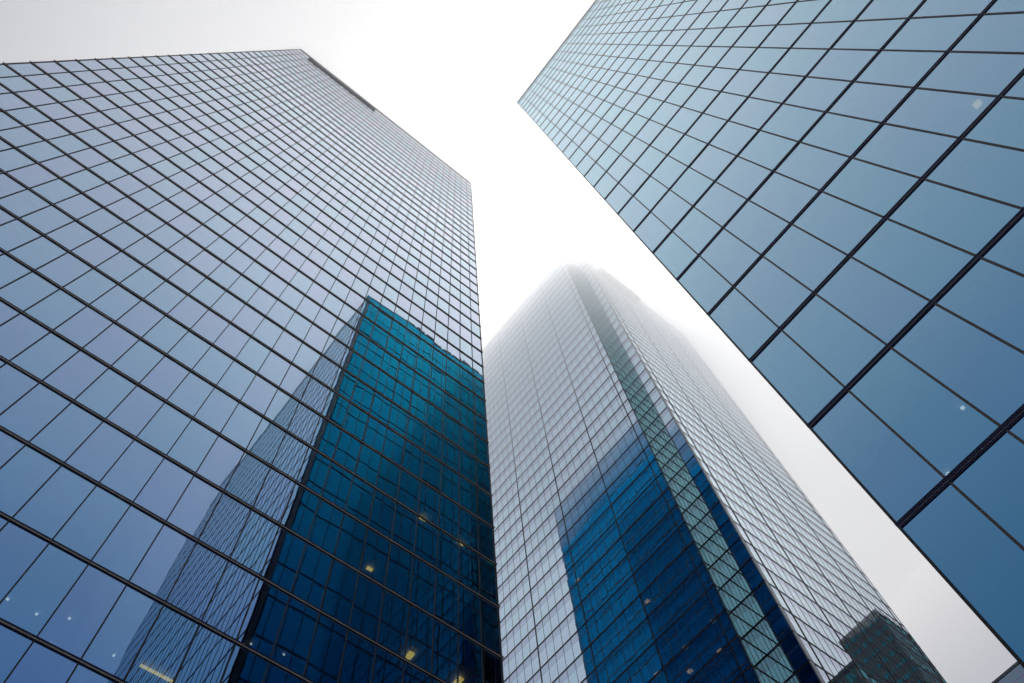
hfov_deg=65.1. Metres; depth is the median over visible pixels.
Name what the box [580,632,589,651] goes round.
window
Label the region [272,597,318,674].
window
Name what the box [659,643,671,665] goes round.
window
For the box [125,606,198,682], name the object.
window
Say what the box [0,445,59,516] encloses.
window
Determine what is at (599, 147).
window
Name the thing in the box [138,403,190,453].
window
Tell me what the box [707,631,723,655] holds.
window
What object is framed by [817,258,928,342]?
window
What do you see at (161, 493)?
window
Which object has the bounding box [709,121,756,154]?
window
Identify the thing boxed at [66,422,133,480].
window
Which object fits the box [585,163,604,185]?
window
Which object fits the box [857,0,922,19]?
window
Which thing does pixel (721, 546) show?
window
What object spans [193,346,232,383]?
window
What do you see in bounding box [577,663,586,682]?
window
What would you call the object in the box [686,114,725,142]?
window
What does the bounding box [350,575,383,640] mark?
window
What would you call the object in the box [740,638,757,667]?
window
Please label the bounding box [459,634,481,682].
window
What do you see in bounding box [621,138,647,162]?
window
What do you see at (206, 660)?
window
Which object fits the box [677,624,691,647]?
window
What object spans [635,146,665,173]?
window
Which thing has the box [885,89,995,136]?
window
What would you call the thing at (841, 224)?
window
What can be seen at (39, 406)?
window
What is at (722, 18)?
window
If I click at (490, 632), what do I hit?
window
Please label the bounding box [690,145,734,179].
window
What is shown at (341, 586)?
window
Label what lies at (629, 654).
window
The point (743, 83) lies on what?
window
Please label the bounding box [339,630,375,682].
window
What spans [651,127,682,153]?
window
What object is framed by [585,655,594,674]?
window
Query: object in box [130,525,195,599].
window
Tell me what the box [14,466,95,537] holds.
window
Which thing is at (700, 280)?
window
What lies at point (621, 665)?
window
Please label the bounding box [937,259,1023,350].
window
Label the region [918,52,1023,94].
window
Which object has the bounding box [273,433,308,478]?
window
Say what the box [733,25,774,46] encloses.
window
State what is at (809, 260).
window
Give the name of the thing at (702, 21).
window
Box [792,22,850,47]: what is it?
window
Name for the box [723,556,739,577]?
window
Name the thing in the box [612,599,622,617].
window
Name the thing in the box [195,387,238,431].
window
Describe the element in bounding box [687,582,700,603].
window
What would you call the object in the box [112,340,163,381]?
window
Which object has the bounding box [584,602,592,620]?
window
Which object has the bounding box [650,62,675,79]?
window
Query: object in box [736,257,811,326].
window
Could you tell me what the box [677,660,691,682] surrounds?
window
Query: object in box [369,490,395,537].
window
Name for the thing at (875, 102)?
window
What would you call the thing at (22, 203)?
window
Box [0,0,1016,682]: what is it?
sky
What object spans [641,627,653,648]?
window
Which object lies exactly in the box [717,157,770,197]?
window
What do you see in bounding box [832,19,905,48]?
window
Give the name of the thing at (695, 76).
window
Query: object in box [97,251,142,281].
window
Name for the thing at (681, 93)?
window
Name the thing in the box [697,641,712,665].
window
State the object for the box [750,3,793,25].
window
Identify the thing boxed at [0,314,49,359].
window
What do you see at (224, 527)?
window
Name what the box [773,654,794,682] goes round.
window
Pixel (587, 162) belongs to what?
window
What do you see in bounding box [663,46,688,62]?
window
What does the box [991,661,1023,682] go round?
office block
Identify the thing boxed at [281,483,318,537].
window
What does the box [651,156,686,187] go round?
window
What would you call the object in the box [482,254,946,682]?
glass tower
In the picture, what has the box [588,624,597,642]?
window
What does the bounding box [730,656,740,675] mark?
window
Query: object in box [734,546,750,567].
window
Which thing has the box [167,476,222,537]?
window
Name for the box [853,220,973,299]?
window
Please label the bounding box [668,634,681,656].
window
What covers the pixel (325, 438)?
window
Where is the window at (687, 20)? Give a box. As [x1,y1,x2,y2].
[674,14,698,29]
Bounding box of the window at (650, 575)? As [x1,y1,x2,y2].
[644,566,655,584]
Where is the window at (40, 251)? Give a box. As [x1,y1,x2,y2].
[9,236,66,268]
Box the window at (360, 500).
[346,476,374,523]
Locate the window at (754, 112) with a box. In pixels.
[730,98,779,128]
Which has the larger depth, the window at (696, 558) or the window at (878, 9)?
the window at (696, 558)
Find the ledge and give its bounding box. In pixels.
[308,57,375,110]
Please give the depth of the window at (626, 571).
101.54 m
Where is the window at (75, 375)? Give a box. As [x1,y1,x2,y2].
[43,350,107,398]
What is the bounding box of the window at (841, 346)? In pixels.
[783,295,884,385]
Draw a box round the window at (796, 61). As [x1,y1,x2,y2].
[771,49,826,75]
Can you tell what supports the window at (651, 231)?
in the glass tower at (817, 206)
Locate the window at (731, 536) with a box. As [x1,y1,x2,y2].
[724,527,738,546]
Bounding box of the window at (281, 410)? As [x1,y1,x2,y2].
[265,389,298,428]
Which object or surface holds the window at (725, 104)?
in the glass tower at (817, 206)
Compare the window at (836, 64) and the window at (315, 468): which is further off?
the window at (315, 468)
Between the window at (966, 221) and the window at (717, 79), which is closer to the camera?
the window at (966, 221)
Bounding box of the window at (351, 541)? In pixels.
[335,514,367,569]
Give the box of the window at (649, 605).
[643,596,654,615]
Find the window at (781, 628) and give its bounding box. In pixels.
[772,615,790,640]
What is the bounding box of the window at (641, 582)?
[636,574,647,592]
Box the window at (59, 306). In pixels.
[24,289,86,328]
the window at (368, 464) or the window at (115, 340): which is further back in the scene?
the window at (368, 464)
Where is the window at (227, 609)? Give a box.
[203,561,258,638]
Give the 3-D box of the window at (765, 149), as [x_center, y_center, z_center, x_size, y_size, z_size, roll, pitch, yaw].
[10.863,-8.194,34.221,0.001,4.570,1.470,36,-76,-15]
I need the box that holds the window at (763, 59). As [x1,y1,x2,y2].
[741,48,786,71]
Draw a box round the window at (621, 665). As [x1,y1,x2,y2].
[615,653,626,674]
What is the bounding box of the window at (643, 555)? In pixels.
[638,547,648,564]
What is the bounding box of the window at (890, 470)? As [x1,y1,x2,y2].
[812,392,942,521]
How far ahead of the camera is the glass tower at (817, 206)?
25.45 m
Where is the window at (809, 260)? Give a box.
[764,225,845,290]
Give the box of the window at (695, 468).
[689,461,700,477]
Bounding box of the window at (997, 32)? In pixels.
[951,13,1023,51]
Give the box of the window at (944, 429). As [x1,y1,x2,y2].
[850,349,997,475]
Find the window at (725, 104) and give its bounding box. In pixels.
[704,92,745,119]
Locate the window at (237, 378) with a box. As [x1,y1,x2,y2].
[217,361,255,398]
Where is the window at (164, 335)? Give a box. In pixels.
[143,316,187,352]
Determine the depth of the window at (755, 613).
84.93 m
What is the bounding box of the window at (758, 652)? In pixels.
[754,647,772,677]
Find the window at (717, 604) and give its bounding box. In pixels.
[711,594,723,614]
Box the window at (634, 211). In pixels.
[619,197,648,229]
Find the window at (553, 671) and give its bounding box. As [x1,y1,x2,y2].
[549,663,557,682]
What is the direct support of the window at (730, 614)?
in the glass tower at (657, 518)
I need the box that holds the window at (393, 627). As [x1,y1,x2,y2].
[378,590,408,656]
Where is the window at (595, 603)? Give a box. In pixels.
[591,595,600,612]
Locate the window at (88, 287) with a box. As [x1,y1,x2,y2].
[64,269,116,302]
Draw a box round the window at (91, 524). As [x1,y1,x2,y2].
[53,486,129,559]
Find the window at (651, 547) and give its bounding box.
[646,539,656,556]
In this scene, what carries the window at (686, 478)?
in the glass tower at (657, 518)
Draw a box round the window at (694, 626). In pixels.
[687,615,701,638]
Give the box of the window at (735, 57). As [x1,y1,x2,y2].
[716,47,755,68]
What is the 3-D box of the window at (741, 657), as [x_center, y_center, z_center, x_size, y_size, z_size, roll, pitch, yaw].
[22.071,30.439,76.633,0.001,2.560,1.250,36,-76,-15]
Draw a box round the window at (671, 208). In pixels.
[651,190,690,228]
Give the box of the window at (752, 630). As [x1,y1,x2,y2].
[747,624,765,652]
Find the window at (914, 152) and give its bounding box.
[854,124,956,176]
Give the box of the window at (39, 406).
[0,383,70,440]
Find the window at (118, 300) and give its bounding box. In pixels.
[90,285,140,319]
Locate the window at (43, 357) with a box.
[11,332,78,379]
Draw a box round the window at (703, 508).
[695,501,708,519]
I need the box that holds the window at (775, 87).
[750,73,802,102]
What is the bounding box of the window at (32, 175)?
[7,163,57,186]
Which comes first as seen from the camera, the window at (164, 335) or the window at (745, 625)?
the window at (164, 335)
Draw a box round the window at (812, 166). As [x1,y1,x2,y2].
[775,143,848,188]
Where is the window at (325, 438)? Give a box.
[311,417,340,457]
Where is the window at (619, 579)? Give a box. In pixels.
[614,571,624,588]
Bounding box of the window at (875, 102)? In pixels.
[828,82,911,121]
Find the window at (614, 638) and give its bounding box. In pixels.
[609,630,620,650]
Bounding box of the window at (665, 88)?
[650,81,677,100]
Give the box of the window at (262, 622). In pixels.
[238,579,288,656]
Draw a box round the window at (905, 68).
[855,51,943,85]
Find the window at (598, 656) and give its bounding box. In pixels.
[593,646,602,665]
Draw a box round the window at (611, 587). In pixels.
[606,579,616,596]
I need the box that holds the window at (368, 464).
[355,443,380,485]
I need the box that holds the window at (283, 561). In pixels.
[262,527,305,591]
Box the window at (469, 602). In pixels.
[459,584,480,642]
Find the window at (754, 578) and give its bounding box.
[746,567,762,589]
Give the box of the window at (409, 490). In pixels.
[398,469,420,512]
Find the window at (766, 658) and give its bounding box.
[761,652,780,682]
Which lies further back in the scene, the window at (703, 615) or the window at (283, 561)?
the window at (703, 615)
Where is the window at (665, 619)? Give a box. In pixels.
[659,609,672,630]
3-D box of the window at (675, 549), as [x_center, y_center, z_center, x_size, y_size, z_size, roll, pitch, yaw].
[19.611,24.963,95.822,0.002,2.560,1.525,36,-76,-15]
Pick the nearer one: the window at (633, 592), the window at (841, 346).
the window at (841, 346)
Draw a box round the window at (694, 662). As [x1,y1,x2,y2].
[687,650,702,675]
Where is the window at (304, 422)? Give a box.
[288,403,319,443]
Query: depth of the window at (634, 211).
44.11 m
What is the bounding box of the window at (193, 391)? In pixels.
[168,372,213,415]
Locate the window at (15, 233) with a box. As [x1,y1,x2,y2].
[0,219,40,250]
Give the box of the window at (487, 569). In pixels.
[480,556,496,603]
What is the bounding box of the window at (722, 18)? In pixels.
[706,9,738,27]
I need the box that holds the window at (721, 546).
[713,536,728,556]
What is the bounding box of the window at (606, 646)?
[601,638,611,658]
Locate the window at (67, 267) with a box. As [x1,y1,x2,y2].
[37,253,91,285]
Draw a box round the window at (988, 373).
[893,305,1023,423]
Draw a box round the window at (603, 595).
[599,587,608,605]
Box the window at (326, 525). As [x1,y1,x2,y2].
[308,499,343,553]
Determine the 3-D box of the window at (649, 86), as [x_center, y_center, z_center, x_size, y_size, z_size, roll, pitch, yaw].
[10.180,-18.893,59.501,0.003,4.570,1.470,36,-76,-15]
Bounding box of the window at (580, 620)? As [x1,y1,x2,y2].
[576,610,584,628]
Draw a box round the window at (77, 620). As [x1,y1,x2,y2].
[38,565,125,657]
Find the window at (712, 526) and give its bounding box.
[704,518,718,537]
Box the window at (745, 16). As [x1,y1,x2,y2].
[726,6,763,26]
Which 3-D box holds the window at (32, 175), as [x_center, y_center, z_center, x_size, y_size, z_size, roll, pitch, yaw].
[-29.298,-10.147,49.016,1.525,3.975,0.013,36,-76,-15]
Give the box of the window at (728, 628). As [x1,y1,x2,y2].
[722,620,735,641]
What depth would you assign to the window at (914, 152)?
25.14 m
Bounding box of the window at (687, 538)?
[682,530,692,545]
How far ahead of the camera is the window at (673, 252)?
35.50 m
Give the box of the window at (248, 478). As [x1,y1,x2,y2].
[226,452,269,505]
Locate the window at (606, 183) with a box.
[594,172,617,197]
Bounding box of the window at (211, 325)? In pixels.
[191,310,228,342]
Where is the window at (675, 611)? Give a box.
[668,600,681,621]
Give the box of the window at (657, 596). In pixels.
[652,587,663,606]
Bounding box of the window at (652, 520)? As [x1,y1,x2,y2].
[647,513,657,529]
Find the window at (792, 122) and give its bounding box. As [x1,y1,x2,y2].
[761,104,822,140]
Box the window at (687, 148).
[669,135,705,164]
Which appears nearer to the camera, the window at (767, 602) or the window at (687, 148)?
the window at (687, 148)
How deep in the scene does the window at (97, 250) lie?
46.90 m
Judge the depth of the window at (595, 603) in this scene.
102.95 m
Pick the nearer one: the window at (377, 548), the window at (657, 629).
the window at (377, 548)
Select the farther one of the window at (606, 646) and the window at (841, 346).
the window at (606, 646)
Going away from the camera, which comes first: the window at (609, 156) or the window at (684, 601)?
the window at (609, 156)
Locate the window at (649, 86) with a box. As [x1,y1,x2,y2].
[637,78,661,95]
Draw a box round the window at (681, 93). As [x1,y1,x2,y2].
[665,84,696,105]
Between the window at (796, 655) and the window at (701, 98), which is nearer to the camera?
the window at (701, 98)
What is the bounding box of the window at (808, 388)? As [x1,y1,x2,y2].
[752,331,842,422]
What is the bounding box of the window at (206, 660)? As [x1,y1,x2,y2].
[175,626,233,682]
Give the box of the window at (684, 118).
[667,107,700,132]
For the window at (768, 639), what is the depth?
81.20 m
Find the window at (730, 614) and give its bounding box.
[727,611,743,637]
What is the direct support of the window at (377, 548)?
in the glass tower at (242, 417)
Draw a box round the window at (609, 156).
[597,147,618,169]
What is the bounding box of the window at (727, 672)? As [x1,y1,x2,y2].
[719,660,736,682]
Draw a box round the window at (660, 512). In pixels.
[655,505,665,521]
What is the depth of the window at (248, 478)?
39.33 m
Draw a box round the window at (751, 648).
[746,642,764,671]
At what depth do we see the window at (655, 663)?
86.55 m
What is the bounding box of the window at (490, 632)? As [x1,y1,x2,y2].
[481,598,499,653]
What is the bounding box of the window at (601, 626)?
[596,616,605,634]
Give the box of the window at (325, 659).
[305,613,347,682]
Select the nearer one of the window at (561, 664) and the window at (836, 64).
the window at (836, 64)
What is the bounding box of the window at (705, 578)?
[701,571,712,589]
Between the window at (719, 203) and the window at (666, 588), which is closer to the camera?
the window at (719, 203)
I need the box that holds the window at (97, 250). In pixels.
[72,237,119,265]
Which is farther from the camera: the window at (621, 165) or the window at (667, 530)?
the window at (667, 530)
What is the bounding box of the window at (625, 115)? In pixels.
[612,109,633,128]
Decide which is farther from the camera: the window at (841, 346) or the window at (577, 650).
the window at (577, 650)
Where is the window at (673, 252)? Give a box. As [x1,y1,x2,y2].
[654,232,696,277]
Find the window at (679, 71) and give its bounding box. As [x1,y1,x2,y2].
[664,64,692,82]
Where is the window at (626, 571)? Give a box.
[622,563,631,580]
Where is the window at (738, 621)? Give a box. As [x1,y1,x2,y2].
[734,615,750,642]
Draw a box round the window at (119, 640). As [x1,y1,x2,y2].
[82,585,162,678]
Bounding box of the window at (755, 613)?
[746,601,764,625]
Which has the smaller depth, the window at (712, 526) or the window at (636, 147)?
the window at (636, 147)
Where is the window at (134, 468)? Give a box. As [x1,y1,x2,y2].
[100,440,163,500]
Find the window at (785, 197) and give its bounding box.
[750,172,817,221]
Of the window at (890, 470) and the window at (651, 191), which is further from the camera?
the window at (651, 191)
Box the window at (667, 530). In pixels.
[662,521,673,538]
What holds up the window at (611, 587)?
in the glass tower at (657, 518)
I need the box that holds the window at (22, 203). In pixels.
[0,189,50,216]
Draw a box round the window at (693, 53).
[678,46,707,63]
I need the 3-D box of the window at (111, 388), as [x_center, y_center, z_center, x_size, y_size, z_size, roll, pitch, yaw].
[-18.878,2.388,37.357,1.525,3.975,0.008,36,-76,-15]
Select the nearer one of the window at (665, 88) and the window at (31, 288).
the window at (31, 288)
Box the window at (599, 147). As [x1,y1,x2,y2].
[588,140,607,160]
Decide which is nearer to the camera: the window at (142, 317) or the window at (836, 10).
the window at (836, 10)
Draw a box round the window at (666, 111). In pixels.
[651,102,679,124]
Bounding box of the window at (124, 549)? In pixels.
[92,505,162,579]
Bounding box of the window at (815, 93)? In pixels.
[785,77,849,110]
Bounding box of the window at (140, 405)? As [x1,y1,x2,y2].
[107,386,163,435]
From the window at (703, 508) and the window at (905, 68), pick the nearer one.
the window at (905, 68)
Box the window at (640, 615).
[634,605,645,624]
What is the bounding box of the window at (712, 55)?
[695,47,729,65]
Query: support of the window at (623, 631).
in the glass tower at (657, 518)
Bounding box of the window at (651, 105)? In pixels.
[637,98,662,117]
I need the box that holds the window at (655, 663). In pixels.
[649,652,661,674]
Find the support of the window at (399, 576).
in the glass tower at (242, 417)
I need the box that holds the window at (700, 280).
[678,257,730,312]
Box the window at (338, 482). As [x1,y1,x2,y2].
[322,462,352,509]
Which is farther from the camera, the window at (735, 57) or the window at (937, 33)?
the window at (735, 57)
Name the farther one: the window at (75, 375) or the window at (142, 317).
the window at (142, 317)
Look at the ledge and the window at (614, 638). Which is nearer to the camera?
the window at (614, 638)
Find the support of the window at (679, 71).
in the glass tower at (817, 206)
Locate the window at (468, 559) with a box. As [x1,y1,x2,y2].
[459,543,479,592]
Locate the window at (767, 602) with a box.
[758,590,775,614]
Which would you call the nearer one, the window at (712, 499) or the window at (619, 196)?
the window at (619, 196)
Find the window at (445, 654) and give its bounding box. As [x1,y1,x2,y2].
[433,619,457,682]
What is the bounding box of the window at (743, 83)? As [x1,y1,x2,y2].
[722,70,766,95]
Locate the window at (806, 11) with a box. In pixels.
[779,0,828,23]
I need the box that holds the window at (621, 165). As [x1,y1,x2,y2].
[607,155,632,180]
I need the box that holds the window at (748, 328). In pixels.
[710,289,777,357]
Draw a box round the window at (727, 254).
[700,229,759,284]
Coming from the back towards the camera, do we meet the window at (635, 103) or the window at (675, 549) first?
the window at (675, 549)
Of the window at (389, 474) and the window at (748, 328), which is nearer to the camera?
the window at (748, 328)
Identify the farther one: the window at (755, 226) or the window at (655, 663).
the window at (655, 663)
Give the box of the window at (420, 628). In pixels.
[406,604,433,671]
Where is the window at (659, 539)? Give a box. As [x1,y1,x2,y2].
[654,530,664,547]
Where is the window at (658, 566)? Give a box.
[653,557,664,575]
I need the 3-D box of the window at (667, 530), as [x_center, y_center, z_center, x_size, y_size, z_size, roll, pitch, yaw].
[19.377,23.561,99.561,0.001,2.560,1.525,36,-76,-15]
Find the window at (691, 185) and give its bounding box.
[671,168,712,204]
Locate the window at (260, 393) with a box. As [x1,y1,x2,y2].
[241,375,277,414]
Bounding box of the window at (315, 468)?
[297,448,330,494]
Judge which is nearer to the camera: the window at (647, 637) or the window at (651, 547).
the window at (647, 637)
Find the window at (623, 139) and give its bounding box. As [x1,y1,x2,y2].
[610,131,632,152]
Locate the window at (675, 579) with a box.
[669,569,681,589]
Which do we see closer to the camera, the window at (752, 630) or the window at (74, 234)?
the window at (74, 234)
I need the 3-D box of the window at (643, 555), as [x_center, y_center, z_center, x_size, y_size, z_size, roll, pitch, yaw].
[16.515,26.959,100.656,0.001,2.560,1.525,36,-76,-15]
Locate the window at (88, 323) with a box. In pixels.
[55,306,112,346]
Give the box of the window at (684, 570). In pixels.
[678,561,690,580]
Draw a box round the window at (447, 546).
[437,530,457,579]
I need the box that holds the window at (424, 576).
[411,557,435,613]
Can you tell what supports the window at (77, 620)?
in the glass tower at (242, 417)
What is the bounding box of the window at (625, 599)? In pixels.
[620,591,630,609]
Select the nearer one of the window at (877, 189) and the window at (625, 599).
the window at (877, 189)
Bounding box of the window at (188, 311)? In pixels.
[168,296,207,327]
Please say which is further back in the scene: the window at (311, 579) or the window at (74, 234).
the window at (74, 234)
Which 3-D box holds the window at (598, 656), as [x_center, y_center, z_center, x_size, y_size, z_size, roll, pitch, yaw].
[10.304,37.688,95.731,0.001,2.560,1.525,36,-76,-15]
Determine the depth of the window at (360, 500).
44.66 m
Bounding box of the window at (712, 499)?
[705,492,718,508]
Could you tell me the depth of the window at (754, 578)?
88.25 m
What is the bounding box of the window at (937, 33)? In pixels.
[884,15,977,49]
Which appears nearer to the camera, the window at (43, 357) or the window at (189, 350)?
the window at (43, 357)
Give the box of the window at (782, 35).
[760,24,808,46]
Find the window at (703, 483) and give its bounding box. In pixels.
[696,476,709,492]
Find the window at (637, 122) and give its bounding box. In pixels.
[623,114,647,135]
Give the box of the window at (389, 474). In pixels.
[377,456,400,498]
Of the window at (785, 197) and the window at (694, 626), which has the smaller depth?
the window at (785, 197)
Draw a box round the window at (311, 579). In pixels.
[292,543,331,607]
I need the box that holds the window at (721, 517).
[714,509,728,527]
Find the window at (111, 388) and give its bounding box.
[76,368,135,417]
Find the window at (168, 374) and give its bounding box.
[141,356,189,398]
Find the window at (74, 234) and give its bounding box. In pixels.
[46,221,97,249]
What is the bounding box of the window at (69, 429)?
[30,403,102,460]
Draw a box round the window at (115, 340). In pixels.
[84,323,138,364]
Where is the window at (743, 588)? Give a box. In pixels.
[734,578,751,600]
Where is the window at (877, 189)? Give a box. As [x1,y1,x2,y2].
[823,159,917,215]
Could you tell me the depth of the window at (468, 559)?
46.69 m
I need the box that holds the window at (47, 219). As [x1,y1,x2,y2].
[21,205,73,233]
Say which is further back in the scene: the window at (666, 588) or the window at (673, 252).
the window at (666, 588)
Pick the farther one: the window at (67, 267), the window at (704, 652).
the window at (704, 652)
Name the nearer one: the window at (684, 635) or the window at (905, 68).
the window at (905, 68)
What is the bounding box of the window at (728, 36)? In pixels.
[711,27,746,45]
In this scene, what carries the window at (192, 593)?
in the glass tower at (242, 417)
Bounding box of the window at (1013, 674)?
[998,665,1023,682]
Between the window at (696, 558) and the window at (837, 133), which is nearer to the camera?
the window at (837, 133)
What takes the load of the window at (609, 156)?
in the glass tower at (817, 206)
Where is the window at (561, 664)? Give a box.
[557,655,565,674]
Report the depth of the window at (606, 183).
52.69 m
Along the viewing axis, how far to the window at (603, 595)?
102.55 m
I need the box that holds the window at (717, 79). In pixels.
[699,68,736,90]
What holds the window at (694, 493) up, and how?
in the glass tower at (657, 518)
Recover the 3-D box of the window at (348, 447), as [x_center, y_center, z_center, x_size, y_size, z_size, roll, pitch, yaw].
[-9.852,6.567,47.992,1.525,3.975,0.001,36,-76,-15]
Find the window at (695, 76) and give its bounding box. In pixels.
[680,65,712,85]
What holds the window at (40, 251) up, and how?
in the glass tower at (242, 417)
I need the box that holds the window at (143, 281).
[121,267,164,297]
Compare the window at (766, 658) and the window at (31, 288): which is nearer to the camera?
the window at (31, 288)
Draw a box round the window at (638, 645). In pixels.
[633,636,644,657]
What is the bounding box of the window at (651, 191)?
[634,177,667,209]
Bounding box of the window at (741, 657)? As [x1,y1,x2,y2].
[735,648,749,671]
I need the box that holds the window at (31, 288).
[0,272,58,309]
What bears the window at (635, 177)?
in the glass tower at (817, 206)
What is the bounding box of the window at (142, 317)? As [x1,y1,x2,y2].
[117,300,164,336]
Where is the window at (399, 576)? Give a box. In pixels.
[386,543,413,599]
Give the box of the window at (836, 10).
[814,0,869,21]
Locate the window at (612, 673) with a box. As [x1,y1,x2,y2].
[606,662,617,682]
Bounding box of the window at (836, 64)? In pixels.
[808,50,876,79]
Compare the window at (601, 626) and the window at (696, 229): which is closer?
the window at (696, 229)
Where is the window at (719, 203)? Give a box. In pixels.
[695,183,745,225]
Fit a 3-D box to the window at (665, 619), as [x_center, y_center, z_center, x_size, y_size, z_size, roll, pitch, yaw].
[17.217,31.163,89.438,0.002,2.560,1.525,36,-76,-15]
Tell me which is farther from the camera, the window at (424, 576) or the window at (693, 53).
the window at (693, 53)
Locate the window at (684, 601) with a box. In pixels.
[677,591,691,612]
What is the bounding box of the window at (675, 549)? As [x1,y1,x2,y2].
[669,540,681,558]
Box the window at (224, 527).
[200,493,250,556]
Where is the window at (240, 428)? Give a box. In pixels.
[221,403,261,447]
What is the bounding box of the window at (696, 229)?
[673,207,720,252]
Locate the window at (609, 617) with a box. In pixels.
[604,608,613,626]
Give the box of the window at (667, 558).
[661,549,672,567]
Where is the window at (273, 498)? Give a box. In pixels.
[254,468,294,521]
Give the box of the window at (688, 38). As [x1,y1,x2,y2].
[676,29,702,44]
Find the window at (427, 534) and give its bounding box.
[415,516,437,565]
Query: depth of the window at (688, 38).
58.42 m
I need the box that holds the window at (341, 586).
[321,559,358,624]
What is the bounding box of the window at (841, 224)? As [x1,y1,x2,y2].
[793,192,881,253]
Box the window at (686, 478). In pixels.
[680,470,692,486]
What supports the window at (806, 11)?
in the glass tower at (817, 206)
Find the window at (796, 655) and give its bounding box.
[786,643,807,670]
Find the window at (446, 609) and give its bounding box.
[435,571,457,628]
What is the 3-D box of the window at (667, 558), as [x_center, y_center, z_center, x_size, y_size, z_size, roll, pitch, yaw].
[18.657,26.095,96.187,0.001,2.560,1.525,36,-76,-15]
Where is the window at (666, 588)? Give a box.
[660,578,672,597]
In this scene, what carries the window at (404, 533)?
in the glass tower at (242, 417)
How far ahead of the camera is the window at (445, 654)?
38.86 m
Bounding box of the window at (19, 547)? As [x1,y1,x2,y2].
[0,522,48,600]
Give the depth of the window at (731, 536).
95.71 m
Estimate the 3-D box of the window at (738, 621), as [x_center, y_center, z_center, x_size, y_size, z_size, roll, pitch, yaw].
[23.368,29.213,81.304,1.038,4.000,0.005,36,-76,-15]
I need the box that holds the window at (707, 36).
[692,28,722,45]
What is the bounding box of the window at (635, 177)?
[619,165,648,194]
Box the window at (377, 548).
[361,529,390,584]
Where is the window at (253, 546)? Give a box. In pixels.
[231,510,277,573]
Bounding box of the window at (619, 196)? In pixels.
[605,184,631,212]
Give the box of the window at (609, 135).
[600,124,620,144]
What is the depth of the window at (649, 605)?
93.60 m
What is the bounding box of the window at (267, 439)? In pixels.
[247,418,285,463]
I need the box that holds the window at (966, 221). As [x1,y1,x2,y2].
[889,180,1020,253]
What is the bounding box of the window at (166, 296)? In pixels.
[145,281,186,312]
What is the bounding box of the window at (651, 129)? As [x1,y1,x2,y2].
[636,120,663,143]
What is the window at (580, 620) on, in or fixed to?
in the glass tower at (657, 518)
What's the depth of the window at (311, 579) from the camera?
36.80 m
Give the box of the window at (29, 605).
[0,544,86,635]
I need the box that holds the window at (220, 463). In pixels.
[197,436,243,488]
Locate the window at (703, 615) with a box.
[696,605,711,628]
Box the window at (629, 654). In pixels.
[624,645,635,666]
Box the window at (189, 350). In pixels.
[168,331,210,368]
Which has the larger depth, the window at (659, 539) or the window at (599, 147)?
the window at (659, 539)
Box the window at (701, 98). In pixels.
[683,88,718,111]
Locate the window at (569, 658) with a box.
[564,647,573,666]
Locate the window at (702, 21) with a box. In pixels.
[689,11,717,28]
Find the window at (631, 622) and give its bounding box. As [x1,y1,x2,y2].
[626,613,637,632]
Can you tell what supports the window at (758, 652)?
in the glass tower at (657, 518)
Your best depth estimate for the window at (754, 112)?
38.06 m
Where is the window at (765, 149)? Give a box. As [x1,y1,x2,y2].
[739,131,796,169]
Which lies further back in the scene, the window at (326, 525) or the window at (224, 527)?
the window at (326, 525)
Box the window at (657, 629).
[651,618,663,639]
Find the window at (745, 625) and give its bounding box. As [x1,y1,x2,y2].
[741,620,757,647]
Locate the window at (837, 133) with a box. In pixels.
[801,113,879,155]
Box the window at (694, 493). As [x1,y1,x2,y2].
[687,485,700,502]
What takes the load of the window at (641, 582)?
in the glass tower at (657, 518)
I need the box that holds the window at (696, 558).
[691,550,701,566]
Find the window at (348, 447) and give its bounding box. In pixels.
[333,430,360,471]
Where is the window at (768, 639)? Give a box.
[759,627,778,653]
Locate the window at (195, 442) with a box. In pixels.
[168,420,217,471]
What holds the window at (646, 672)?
in the glass tower at (657, 518)
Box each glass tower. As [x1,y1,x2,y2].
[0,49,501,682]
[0,49,503,682]
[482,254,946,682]
[517,0,1023,667]
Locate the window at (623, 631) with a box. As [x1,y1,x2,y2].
[618,621,628,641]
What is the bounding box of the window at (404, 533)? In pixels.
[393,503,416,551]
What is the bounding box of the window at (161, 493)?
[134,458,192,519]
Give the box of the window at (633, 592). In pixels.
[628,583,638,601]
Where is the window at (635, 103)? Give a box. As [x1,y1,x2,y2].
[625,94,647,112]
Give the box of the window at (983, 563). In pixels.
[903,484,1023,661]
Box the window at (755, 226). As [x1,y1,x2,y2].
[725,201,788,252]
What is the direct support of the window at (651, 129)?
in the glass tower at (817, 206)
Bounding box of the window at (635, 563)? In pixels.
[630,555,640,572]
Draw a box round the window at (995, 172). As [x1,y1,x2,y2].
[926,140,1023,206]
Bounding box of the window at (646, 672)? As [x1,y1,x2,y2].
[640,661,652,682]
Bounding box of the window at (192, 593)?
[167,543,227,619]
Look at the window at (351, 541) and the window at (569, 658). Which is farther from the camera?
the window at (569, 658)
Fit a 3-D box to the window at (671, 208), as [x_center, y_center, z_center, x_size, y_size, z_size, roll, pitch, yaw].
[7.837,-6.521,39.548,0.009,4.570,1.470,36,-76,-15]
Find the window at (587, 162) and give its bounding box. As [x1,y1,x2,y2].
[576,155,594,175]
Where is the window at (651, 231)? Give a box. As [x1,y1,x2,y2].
[634,213,669,250]
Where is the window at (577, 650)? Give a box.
[572,639,581,658]
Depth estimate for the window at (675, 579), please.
92.53 m

